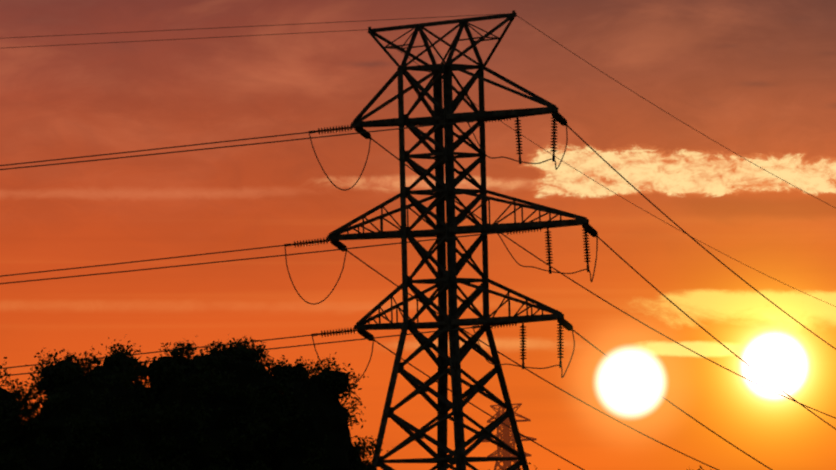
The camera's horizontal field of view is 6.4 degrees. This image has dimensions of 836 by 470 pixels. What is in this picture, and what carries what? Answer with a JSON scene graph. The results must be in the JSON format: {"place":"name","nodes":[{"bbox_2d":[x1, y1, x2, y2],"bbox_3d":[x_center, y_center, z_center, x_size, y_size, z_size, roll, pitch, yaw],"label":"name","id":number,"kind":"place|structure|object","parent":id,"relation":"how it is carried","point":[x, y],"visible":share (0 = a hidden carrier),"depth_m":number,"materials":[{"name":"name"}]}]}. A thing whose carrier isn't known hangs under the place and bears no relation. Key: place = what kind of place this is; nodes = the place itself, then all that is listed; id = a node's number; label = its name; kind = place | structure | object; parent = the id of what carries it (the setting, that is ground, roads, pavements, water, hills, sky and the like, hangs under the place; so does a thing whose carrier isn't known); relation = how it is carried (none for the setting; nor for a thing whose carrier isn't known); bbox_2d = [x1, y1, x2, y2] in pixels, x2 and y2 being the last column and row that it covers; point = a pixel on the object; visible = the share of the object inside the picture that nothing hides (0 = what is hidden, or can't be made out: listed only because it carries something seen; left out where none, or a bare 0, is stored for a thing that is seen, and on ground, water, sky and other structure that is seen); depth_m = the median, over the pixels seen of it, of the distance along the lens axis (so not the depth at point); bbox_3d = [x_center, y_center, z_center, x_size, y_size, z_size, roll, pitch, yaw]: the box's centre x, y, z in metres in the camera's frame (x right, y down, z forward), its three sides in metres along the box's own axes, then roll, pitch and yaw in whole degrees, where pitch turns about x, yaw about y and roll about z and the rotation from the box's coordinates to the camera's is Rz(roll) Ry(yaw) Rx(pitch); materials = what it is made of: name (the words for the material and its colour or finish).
{"place":"outdoors","nodes":[
{"label":"outdoors","id":0,"kind":"place"},
{"bbox_2d":[0,0,835,469],"label":"sky","id":1,"kind":"structure","parent":0,"point":[757,78],"materials":[{"name":"orange"}]},
{"bbox_3d":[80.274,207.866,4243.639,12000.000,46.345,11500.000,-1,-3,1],"label":"ground","id":2,"kind":"structure","parent":0,"visible":0},
{"bbox_2d":[0,335,391,469],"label":"tree","id":3,"kind":"object","parent":2,"relation":"on","point":[238,406],"visible":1,"depth_m":247.76,"materials":[{"name":"black plant"}]},
{"bbox_2d":[284,10,597,469],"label":"pylon","id":4,"kind":"object","parent":2,"relation":"on","point":[441,192],"visible":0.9,"depth_m":307.41,"materials":[{"name":"metal"}]},
{"bbox_2d":[0,13,835,469],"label":"power lines","id":5,"kind":"object","parent":4,"relation":"attached to","point":[420,241],"visible":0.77,"depth_m":311.20,"materials":[{"name":"metal"}]},
{"bbox_2d":[482,403,536,469],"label":"pylon","id":6,"kind":"object","parent":2,"relation":"on","point":[506,438],"visible":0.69,"depth_m":1538.24,"materials":[{"name":"metal"}]}
]}

